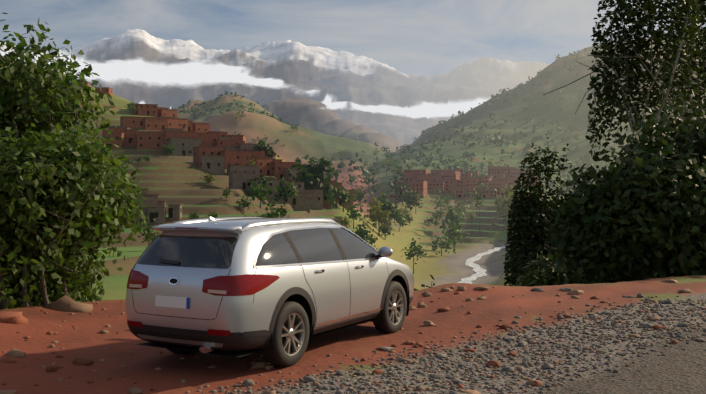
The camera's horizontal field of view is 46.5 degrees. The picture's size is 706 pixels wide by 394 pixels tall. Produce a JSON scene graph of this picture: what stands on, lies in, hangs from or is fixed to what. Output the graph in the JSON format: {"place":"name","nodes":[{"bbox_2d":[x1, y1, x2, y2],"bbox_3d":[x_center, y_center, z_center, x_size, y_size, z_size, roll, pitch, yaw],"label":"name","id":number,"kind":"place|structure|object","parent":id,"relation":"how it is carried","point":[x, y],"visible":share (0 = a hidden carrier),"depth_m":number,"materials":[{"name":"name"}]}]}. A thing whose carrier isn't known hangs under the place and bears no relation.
{"place":"outdoors","nodes":[
{"label":"outdoors","id":0,"kind":"place"},
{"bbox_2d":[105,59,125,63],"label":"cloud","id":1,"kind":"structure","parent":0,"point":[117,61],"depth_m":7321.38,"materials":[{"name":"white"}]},
{"bbox_2d":[0,29,705,393],"bbox_3d":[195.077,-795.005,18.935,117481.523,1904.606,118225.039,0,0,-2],"label":"terrain","id":2,"kind":"structure","parent":0,"point":[342,99],"depth_m":297.28,"materials":[{"name":"green plant"}]},
{"bbox_2d":[0,12,147,309],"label":"bush","id":3,"kind":"object","parent":2,"relation":"on","point":[79,188],"depth_m":15.02,"materials":[{"name":"green plant"}]},
{"bbox_2d":[126,216,413,366],"bbox_3d":[-0.866,1.156,11.633,2.212,1.835,4.952,0,0,30],"label":"suv","id":4,"kind":"object","parent":2,"relation":"on","point":[281,292],"visible":1,"depth_m":9.83,"materials":[{"name":"grey paint"}]},
{"bbox_2d":[65,77,540,224],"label":"village houses","id":5,"kind":"structure","parent":2,"relation":"on","point":[216,152],"depth_m":319.02,"materials":[{"name":"brown brick"}]},
{"bbox_2d":[0,279,705,393],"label":"stones","id":6,"kind":"object","parent":2,"relation":"on","point":[65,303],"visible":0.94,"depth_m":10.65,"materials":[{"name":"grey stone"}]},
{"bbox_2d":[115,34,705,273],"bbox_3d":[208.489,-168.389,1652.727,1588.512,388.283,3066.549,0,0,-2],"label":"trees","id":7,"kind":"object","parent":2,"relation":"on","point":[309,176],"materials":[{"name":"green plant"}]},
{"bbox_2d":[414,0,705,290],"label":"bushes","id":8,"kind":"object","parent":2,"relation":"on","point":[649,170],"depth_m":23.34,"materials":[{"name":"green plant"}]},
{"bbox_2d":[543,0,705,142],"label":"branches","id":9,"kind":"object","parent":2,"relation":"on","point":[650,88],"visible":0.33,"depth_m":35.03,"materials":[{"name":"brown plant"}]},
{"bbox_2d":[0,0,705,75],"label":"sky","id":10,"kind":"structure","parent":0,"point":[419,37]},
{"bbox_2d":[457,246,505,283],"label":"river water","id":11,"kind":"structure","parent":0,"point":[478,270],"depth_m":292.98,"materials":[{"name":"white liquid"}]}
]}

